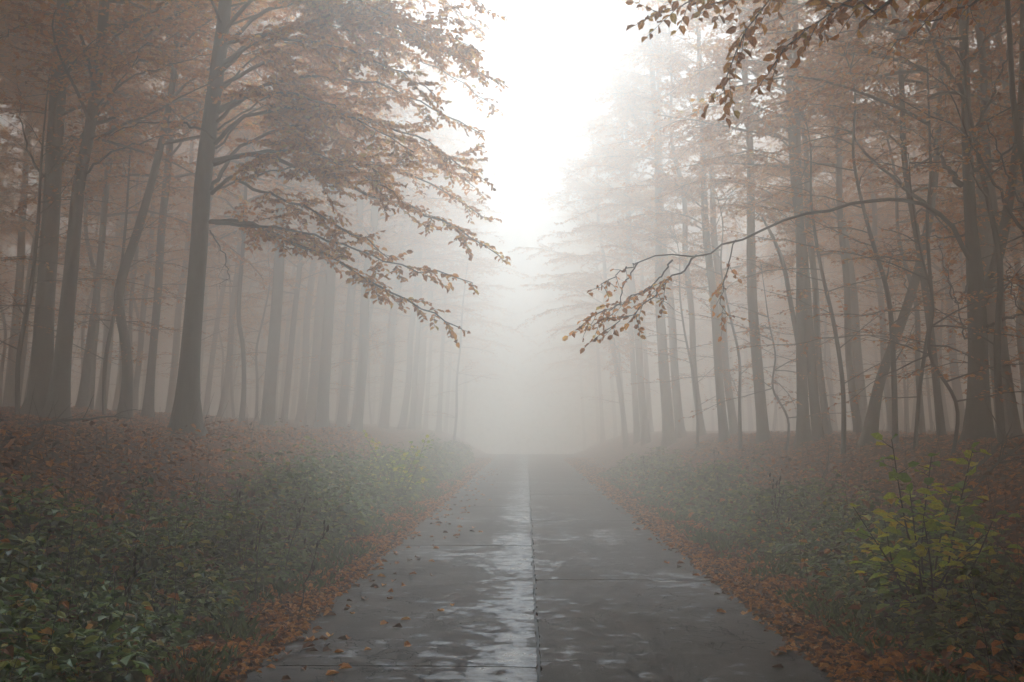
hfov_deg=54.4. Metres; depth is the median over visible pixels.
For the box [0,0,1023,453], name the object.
sky
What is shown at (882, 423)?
beech tree
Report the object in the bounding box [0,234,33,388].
young beech
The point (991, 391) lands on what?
beech tree
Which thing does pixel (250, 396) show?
beech tree
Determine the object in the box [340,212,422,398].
beech tree
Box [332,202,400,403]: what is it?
beech tree
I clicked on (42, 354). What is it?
beech tree
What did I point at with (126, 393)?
beech tree
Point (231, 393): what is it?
young beech
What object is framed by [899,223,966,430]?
young beech
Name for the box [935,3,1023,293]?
beech tree
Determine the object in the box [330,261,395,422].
young beech
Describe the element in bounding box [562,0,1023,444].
beech tree
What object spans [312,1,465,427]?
beech tree
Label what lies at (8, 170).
beech tree
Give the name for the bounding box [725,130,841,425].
beech tree
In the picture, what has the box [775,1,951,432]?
beech tree
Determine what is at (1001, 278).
young beech
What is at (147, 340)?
beech tree
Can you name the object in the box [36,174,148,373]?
young beech
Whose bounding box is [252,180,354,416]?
beech tree
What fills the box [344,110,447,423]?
beech tree
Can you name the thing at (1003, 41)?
beech tree
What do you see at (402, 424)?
beech tree
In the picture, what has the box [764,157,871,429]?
beech tree
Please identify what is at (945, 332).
beech tree
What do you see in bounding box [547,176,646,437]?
beech tree
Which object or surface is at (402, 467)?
roadside shrub
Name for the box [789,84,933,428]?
beech tree
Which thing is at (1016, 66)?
beech tree
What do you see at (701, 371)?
beech tree
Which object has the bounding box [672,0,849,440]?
beech tree
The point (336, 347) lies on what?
beech tree
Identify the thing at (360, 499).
dry stems
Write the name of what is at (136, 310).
young beech
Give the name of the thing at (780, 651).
strewn leaves
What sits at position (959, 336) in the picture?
young beech
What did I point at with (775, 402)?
young beech
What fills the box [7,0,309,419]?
beech tree
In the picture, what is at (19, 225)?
beech tree
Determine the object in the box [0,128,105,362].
young beech
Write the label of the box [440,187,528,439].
beech tree
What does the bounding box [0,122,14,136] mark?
beech tree
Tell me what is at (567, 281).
beech tree
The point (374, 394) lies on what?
beech tree
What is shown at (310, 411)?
beech tree
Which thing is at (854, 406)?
beech tree
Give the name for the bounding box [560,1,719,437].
beech tree
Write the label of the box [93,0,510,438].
beech tree
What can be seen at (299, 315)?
beech tree
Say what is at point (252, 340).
beech tree
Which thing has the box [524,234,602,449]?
beech tree
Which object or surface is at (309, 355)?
young beech
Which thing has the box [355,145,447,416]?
beech tree
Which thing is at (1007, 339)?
beech tree
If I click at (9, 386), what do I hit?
beech tree
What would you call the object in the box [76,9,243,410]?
beech tree
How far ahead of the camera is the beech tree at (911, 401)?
89.04 m
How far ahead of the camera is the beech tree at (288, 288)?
70.77 m
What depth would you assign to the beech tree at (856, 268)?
40.02 m
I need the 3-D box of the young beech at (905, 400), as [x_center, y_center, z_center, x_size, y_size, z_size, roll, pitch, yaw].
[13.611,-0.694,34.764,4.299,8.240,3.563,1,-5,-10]
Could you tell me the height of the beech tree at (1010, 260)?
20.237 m
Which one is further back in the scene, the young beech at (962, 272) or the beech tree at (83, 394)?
the young beech at (962, 272)
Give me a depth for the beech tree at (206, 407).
44.28 m
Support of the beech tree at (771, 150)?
on the ground at (610, 451)
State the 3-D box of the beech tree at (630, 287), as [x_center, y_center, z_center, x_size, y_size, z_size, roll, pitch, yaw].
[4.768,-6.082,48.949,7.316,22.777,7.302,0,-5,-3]
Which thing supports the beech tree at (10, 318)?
on the ground at (610, 451)
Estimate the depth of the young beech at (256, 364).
37.58 m
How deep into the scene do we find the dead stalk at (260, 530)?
8.89 m
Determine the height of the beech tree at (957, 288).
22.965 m
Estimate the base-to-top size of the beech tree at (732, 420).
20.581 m
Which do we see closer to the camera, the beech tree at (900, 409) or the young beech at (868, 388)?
the beech tree at (900, 409)
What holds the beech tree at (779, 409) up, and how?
on the ground at (610, 451)
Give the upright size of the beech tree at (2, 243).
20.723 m
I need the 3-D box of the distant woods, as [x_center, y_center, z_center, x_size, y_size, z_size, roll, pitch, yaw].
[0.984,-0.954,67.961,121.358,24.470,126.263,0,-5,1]
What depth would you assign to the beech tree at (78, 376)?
89.09 m
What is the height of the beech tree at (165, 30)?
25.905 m
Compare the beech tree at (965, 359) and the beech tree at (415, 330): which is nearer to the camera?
the beech tree at (415, 330)
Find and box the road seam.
[528,463,540,681]
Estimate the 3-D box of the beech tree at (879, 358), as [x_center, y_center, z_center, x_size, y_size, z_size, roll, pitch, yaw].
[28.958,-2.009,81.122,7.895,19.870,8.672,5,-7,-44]
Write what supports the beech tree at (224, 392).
on the ground at (610, 451)
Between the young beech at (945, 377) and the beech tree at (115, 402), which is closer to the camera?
the young beech at (945, 377)
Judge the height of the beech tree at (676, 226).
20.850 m
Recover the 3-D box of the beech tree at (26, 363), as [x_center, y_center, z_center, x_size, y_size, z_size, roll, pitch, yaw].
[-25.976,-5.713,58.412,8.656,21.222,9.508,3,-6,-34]
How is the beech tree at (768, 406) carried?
on the ground at (610, 451)
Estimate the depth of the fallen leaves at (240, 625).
8.54 m
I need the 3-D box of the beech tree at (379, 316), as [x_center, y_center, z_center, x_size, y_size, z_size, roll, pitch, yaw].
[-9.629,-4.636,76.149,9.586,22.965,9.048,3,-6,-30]
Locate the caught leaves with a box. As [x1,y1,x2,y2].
[0,417,1023,681]
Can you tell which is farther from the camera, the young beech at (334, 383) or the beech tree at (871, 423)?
the young beech at (334, 383)
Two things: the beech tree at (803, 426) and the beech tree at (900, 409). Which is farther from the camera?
the beech tree at (900, 409)
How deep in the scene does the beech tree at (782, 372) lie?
82.33 m
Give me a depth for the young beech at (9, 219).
36.63 m
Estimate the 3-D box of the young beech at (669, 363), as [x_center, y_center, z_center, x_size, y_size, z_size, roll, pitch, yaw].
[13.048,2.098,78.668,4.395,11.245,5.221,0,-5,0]
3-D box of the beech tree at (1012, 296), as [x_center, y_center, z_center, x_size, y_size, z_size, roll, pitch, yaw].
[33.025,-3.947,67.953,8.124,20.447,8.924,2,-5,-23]
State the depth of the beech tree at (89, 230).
56.01 m
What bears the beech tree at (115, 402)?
on the ground at (610, 451)
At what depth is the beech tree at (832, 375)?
82.87 m
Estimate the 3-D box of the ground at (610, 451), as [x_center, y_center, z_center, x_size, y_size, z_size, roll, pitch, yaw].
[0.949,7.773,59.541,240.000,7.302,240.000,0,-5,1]
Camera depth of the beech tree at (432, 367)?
90.64 m
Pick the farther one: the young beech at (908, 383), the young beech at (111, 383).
the young beech at (111, 383)
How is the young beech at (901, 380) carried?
on the ground at (610, 451)
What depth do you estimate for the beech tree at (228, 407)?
56.36 m
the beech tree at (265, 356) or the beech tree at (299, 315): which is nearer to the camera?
the beech tree at (299, 315)
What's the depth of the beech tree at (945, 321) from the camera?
71.32 m
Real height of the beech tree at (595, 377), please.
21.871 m
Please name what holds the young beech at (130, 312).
on the ground at (610, 451)
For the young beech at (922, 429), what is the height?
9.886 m
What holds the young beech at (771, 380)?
on the ground at (610, 451)
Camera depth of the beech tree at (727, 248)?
67.67 m
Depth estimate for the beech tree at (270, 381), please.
30.04 m
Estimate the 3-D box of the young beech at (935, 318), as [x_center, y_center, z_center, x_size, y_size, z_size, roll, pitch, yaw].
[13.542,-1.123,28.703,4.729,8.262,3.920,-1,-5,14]
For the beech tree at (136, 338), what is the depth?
71.67 m
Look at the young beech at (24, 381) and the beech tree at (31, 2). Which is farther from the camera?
the young beech at (24, 381)
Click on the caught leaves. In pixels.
(8, 523)
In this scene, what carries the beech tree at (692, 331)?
on the ground at (610, 451)
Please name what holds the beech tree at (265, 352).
on the ground at (610, 451)
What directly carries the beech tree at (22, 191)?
on the ground at (610, 451)
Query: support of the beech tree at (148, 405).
on the ground at (610, 451)
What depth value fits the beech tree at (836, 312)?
53.98 m
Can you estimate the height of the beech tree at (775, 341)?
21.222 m
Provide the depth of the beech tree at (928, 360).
88.07 m
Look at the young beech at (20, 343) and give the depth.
19.26 m
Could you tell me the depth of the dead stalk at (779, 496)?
12.82 m
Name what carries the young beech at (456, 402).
on the ground at (610, 451)
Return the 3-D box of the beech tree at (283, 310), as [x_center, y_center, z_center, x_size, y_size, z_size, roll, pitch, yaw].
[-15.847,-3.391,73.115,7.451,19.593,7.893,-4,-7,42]
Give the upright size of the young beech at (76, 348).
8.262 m
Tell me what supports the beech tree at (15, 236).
on the ground at (610, 451)
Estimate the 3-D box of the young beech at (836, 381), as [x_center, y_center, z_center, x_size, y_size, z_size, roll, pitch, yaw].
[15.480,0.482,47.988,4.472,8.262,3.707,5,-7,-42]
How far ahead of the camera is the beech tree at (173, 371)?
38.41 m
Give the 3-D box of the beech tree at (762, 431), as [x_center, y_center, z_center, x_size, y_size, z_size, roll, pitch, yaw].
[6.267,-5.925,28.790,4.847,18.110,5.023,-1,-5,9]
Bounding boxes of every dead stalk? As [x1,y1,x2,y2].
[109,556,143,631]
[250,515,265,597]
[283,498,305,569]
[298,520,328,615]
[769,472,789,547]
[772,478,783,518]
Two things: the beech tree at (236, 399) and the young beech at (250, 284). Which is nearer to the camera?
the young beech at (250, 284)
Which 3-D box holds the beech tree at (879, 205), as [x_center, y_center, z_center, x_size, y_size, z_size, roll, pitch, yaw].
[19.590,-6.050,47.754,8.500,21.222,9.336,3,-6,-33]
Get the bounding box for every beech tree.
[0,0,177,399]
[0,0,193,406]
[0,0,237,201]
[0,0,273,408]
[0,0,275,415]
[0,0,283,153]
[0,15,74,223]
[0,20,173,334]
[0,29,139,369]
[0,33,39,234]
[0,41,119,408]
[0,45,114,365]
[0,54,36,309]
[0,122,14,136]
[0,124,39,280]
[0,147,57,341]
[0,170,21,277]
[0,182,78,353]
[2,84,126,406]
[6,0,352,417]
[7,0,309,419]
[22,206,117,359]
[26,113,151,377]
[47,0,125,83]
[56,203,141,405]
[74,8,238,409]
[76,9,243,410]
[79,10,231,410]
[80,2,195,410]
[87,0,384,420]
[91,91,181,380]
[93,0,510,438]
[99,137,226,386]
[99,152,214,384]
[99,258,171,371]
[107,78,248,409]
[113,33,371,423]
[128,0,401,368]
[134,165,220,409]
[135,119,266,362]
[138,9,274,412]
[144,1,257,77]
[152,56,300,378]
[154,62,289,391]
[161,12,336,416]
[167,177,282,392]
[170,21,312,414]
[201,235,253,403]
[205,147,310,417]
[205,151,282,364]
[207,184,298,392]
[209,31,313,417]
[217,1,394,426]
[220,14,388,418]
[223,147,339,417]
[232,66,394,421]
[235,34,392,423]
[238,248,299,417]
[243,191,339,393]
[243,224,310,398]
[245,188,384,418]
[245,272,309,385]
[250,0,447,390]
[252,1,445,427]
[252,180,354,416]
[256,150,393,419]
[257,247,335,405]
[266,0,489,431]
[268,187,382,405]
[281,9,449,424]
[284,187,356,377]
[285,202,387,405]
[295,197,391,353]
[309,217,382,404]
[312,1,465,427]
[330,171,411,423]
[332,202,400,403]
[333,153,416,420]
[334,91,451,384]
[334,146,440,400]
[336,3,503,428]
[338,56,512,429]
[339,159,438,391]
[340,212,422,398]
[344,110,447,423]
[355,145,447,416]
[369,67,515,429]
[370,257,436,423]
[371,183,458,404]
[377,179,446,425]
[382,184,460,427]
[385,41,511,429]
[391,188,478,423]
[401,83,538,434]
[403,127,504,428]
[428,212,511,433]
[433,164,514,432]
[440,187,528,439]
[445,237,523,440]
[508,87,677,448]
[515,28,681,444]
[521,152,637,442]
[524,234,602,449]
[532,204,623,442]
[536,0,669,445]
[536,113,652,434]
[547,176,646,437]
[548,73,689,431]
[554,0,724,447]
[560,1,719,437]
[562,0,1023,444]
[580,0,766,436]
[586,0,795,433]
[597,0,762,442]
[612,0,900,448]
[625,0,998,127]
[645,2,804,443]
[649,224,712,416]
[649,227,732,430]
[652,193,745,407]
[665,102,780,421]
[667,136,784,430]
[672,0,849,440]
[686,248,751,430]
[687,187,791,429]
[689,0,1019,449]
[696,0,894,434]
[696,64,842,386]
[700,184,784,430]
[723,0,1019,447]
[724,0,955,430]
[724,148,828,408]
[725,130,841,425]
[726,85,858,430]
[728,0,910,425]
[730,178,829,430]
[732,0,919,433]
[733,242,794,429]
[754,0,1020,434]
[757,0,975,430]
[760,138,843,401]
[762,213,836,416]
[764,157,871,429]
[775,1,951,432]
[775,272,844,378]
[777,0,1023,329]
[777,274,845,425]
[779,93,892,388]
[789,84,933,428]
[811,146,897,357]
[815,7,961,430]
[821,0,1022,436]
[821,160,902,428]
[828,205,909,427]
[834,267,912,425]
[839,0,1023,438]
[840,179,928,428]
[844,2,1023,357]
[850,22,1015,370]
[860,148,940,428]
[861,102,957,419]
[861,247,967,427]
[862,0,1019,91]
[862,275,929,416]
[868,70,1013,427]
[873,157,967,393]
[876,19,1014,367]
[891,29,1023,428]
[897,176,964,404]
[903,238,958,403]
[921,1,1019,256]
[934,0,1023,195]
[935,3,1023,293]
[940,0,1023,326]
[942,316,1013,370]
[943,159,1023,386]
[945,257,1022,356]
[1003,217,1022,271]
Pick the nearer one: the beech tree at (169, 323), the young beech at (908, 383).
the young beech at (908, 383)
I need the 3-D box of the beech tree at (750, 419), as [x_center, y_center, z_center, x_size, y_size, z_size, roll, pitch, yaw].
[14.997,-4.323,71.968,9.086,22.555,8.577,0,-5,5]
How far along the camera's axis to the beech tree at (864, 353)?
74.09 m
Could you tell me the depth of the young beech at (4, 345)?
32.72 m
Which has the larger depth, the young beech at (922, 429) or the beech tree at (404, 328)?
the beech tree at (404, 328)
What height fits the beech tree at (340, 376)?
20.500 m
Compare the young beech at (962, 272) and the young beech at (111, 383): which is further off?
the young beech at (111, 383)
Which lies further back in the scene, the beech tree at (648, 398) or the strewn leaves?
the beech tree at (648, 398)
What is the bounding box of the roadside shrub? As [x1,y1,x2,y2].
[362,430,433,492]
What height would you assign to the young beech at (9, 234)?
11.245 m
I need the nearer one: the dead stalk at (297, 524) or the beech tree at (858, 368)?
the dead stalk at (297, 524)
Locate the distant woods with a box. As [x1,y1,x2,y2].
[0,234,1020,453]
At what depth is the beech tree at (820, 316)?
67.55 m
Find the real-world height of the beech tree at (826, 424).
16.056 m
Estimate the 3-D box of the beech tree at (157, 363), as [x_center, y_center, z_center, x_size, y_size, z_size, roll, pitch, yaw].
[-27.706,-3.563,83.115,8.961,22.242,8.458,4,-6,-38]
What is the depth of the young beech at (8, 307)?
22.92 m
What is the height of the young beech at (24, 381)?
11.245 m
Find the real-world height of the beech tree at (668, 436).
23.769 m
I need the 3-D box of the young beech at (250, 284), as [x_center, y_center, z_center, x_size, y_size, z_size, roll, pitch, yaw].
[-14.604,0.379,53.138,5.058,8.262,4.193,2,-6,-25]
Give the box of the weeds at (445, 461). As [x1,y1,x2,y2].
[0,421,475,681]
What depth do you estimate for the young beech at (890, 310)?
17.92 m
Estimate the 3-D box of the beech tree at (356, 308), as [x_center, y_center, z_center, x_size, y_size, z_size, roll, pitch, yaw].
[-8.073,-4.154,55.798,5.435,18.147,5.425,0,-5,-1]
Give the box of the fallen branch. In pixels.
[27,395,141,429]
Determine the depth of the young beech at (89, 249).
29.84 m
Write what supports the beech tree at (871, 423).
on the ground at (610, 451)
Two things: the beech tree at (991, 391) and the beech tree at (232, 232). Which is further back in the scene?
the beech tree at (991, 391)
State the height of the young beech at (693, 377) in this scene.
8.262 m
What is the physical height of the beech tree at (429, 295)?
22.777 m
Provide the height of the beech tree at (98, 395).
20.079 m
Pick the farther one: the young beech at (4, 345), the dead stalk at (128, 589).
the young beech at (4, 345)
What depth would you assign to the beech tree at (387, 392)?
50.32 m
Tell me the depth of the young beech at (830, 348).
66.02 m
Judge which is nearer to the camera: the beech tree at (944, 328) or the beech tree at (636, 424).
the beech tree at (636, 424)
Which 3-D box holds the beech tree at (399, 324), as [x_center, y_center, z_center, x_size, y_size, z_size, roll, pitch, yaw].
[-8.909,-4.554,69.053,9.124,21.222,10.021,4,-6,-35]
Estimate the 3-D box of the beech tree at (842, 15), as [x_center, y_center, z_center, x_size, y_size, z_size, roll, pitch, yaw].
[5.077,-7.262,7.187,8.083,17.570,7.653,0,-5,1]
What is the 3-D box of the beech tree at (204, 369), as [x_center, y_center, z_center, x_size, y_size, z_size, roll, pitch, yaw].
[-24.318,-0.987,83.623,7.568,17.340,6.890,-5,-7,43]
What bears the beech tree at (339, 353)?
on the ground at (610, 451)
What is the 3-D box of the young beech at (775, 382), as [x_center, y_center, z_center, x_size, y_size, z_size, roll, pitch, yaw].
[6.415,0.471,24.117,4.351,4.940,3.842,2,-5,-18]
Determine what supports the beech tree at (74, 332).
on the ground at (610, 451)
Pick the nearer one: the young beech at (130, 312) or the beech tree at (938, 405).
the beech tree at (938, 405)
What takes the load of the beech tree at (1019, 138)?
on the ground at (610, 451)
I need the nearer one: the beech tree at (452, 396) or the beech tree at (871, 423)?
the beech tree at (871, 423)
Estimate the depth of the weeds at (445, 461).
8.04 m
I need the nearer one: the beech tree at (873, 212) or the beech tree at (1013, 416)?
the beech tree at (1013, 416)
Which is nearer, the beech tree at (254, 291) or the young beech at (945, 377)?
the young beech at (945, 377)
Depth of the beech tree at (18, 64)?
32.21 m
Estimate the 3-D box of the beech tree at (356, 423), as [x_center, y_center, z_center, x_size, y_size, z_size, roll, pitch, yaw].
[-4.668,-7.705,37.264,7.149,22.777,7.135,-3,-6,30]
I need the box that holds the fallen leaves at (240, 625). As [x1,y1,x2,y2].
[95,471,984,681]
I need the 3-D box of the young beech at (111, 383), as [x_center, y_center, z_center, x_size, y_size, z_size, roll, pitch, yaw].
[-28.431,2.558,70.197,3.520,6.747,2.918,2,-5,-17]
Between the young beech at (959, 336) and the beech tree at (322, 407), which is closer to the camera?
the young beech at (959, 336)
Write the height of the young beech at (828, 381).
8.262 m
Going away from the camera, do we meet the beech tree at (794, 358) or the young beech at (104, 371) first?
the young beech at (104, 371)
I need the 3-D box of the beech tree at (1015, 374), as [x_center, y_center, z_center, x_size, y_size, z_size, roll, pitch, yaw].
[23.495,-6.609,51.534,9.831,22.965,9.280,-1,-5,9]
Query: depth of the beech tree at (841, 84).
17.27 m
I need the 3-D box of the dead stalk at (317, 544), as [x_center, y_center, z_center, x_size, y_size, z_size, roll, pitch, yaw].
[-1.682,1.962,8.387,0.264,0.907,0.084,1,-5,-16]
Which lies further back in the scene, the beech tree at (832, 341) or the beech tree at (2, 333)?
the beech tree at (832, 341)
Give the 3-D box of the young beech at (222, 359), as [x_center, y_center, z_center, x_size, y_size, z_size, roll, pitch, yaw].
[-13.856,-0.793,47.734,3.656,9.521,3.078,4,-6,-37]
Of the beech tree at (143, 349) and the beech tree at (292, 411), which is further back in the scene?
the beech tree at (143, 349)
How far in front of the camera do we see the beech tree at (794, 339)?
79.08 m
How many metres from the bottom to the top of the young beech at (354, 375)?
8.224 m
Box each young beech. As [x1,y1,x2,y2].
[0,42,144,414]
[0,68,90,343]
[0,71,168,409]
[0,90,37,367]
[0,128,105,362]
[0,151,30,331]
[0,177,33,341]
[0,179,78,406]
[0,188,85,386]
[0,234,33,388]
[2,92,208,414]
[27,74,174,402]
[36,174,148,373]
[58,117,188,397]
[62,274,118,386]
[75,166,185,410]
[76,106,182,410]
[95,331,117,409]
[135,255,170,394]
[200,273,289,396]
[201,206,264,417]
[201,242,260,391]
[211,205,309,419]
[278,281,340,408]
[309,190,404,392]
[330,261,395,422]
[330,327,392,401]
[337,272,399,423]
[420,241,497,445]
[625,207,753,449]
[651,300,699,429]
[654,176,790,449]
[678,255,881,451]
[679,306,714,430]
[723,61,938,454]
[728,5,1010,442]
[736,229,823,430]
[746,332,796,429]
[765,239,890,429]
[777,269,853,414]
[801,141,1023,454]
[811,270,846,406]
[822,207,960,431]
[826,51,989,435]
[836,332,885,407]
[847,297,907,408]
[858,1,1023,443]
[860,259,942,432]
[864,325,927,408]
[868,188,966,429]
[898,314,932,404]
[899,180,967,403]
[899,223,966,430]
[901,159,1023,380]
[908,152,1020,386]
[931,296,967,427]
[950,102,1023,426]
[950,288,1023,361]
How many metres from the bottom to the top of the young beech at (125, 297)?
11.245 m
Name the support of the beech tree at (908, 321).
on the ground at (610, 451)
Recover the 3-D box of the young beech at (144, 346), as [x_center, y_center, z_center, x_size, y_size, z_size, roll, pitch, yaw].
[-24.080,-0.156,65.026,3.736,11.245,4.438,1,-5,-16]
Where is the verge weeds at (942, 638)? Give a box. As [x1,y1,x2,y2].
[606,445,1023,681]
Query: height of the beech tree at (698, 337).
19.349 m
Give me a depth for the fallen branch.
14.38 m
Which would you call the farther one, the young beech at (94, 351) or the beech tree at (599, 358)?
the beech tree at (599, 358)
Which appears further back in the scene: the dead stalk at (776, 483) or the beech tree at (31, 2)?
the beech tree at (31, 2)
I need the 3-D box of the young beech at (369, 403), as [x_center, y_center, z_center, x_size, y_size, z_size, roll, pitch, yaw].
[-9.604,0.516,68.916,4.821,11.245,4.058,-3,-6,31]
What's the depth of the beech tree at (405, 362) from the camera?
83.08 m
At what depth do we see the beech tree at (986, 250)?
22.05 m
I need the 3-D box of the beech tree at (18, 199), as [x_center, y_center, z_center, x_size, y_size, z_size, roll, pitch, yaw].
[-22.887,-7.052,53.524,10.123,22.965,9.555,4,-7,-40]
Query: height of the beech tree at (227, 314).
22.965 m
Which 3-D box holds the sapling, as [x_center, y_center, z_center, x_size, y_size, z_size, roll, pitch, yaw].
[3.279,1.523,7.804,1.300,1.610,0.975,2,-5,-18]
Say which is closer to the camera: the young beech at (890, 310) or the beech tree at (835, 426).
the young beech at (890, 310)
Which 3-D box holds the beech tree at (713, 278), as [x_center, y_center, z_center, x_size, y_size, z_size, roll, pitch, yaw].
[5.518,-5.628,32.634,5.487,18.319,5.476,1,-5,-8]
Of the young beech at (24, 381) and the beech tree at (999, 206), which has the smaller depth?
the beech tree at (999, 206)
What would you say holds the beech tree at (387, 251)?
on the ground at (610, 451)
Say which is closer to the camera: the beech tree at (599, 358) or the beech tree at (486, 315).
the beech tree at (599, 358)
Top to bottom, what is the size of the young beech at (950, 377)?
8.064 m
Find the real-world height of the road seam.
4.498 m
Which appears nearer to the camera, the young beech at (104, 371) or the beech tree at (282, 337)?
the young beech at (104, 371)
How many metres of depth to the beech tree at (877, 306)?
71.80 m
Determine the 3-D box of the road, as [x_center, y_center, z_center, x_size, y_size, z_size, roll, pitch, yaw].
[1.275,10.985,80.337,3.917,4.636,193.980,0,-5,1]
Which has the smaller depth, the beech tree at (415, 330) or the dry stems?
the dry stems
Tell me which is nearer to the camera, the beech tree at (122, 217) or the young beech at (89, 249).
the young beech at (89, 249)
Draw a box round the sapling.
[843,432,1022,609]
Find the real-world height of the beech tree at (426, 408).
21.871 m
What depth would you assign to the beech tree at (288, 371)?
38.04 m
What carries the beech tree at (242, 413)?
on the ground at (610, 451)
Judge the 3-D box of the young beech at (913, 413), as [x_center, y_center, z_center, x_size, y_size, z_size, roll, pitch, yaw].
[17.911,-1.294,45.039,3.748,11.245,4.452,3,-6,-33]
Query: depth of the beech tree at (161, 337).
62.01 m
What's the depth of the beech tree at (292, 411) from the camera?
63.73 m
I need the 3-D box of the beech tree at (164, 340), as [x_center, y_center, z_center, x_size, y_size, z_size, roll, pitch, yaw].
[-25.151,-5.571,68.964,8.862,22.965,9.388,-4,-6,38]
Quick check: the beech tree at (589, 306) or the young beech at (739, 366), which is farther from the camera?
the beech tree at (589, 306)
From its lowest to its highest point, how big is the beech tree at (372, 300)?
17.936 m
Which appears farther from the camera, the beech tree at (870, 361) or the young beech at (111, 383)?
the beech tree at (870, 361)
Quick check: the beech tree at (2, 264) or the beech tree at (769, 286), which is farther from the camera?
the beech tree at (769, 286)
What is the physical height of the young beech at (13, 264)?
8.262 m
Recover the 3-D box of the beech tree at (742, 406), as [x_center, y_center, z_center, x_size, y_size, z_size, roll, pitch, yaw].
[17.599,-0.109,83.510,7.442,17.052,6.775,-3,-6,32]
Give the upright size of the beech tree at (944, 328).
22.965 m
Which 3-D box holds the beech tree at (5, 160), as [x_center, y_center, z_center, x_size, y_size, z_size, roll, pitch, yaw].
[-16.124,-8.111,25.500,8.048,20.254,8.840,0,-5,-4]
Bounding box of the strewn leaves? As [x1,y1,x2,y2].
[267,468,826,681]
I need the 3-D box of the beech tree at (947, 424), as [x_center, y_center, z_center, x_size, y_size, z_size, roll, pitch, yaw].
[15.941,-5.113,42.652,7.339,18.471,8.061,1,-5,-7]
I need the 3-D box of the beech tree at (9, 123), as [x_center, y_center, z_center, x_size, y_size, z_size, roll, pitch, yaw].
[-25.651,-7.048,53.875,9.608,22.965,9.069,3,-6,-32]
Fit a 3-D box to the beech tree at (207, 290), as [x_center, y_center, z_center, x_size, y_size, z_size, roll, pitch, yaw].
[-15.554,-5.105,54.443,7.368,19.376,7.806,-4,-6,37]
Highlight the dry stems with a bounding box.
[0,383,1023,680]
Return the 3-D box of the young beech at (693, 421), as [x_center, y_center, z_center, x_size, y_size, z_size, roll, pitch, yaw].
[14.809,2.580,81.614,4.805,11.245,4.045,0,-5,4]
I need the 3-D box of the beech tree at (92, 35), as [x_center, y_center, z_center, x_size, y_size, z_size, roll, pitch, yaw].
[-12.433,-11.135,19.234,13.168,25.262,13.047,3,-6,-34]
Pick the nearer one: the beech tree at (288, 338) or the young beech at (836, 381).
the young beech at (836, 381)
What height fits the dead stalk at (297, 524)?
0.953 m
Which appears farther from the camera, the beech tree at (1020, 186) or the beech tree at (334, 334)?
the beech tree at (334, 334)
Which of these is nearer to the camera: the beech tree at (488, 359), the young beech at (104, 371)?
the young beech at (104, 371)
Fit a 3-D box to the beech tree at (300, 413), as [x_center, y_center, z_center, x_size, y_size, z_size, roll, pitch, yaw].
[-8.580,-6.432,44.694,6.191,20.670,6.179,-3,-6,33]
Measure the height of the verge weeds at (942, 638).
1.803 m
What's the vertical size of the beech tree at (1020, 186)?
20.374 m
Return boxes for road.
[246,454,830,681]
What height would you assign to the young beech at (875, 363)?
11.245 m
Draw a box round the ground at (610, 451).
[0,409,1023,681]
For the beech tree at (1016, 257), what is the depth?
29.90 m
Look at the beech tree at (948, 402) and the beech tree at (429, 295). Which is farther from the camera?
the beech tree at (948, 402)
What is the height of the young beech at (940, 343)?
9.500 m
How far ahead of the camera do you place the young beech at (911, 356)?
64.37 m
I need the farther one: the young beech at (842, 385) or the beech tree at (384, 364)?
the beech tree at (384, 364)
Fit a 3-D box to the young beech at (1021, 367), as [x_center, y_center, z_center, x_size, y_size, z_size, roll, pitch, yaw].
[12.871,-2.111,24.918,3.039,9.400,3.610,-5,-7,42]
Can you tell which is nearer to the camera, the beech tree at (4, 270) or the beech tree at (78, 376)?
the beech tree at (4, 270)
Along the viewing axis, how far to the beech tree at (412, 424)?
55.26 m
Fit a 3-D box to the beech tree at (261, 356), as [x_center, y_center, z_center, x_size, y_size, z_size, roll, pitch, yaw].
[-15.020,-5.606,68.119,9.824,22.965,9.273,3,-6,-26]
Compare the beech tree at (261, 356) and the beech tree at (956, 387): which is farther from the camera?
the beech tree at (261, 356)
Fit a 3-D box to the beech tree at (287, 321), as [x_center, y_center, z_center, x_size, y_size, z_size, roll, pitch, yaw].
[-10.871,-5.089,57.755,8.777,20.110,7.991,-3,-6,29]
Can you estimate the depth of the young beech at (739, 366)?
27.81 m
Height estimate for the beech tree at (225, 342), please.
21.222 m
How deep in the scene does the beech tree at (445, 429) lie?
78.13 m
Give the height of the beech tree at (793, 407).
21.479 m
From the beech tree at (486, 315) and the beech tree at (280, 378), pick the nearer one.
the beech tree at (280, 378)

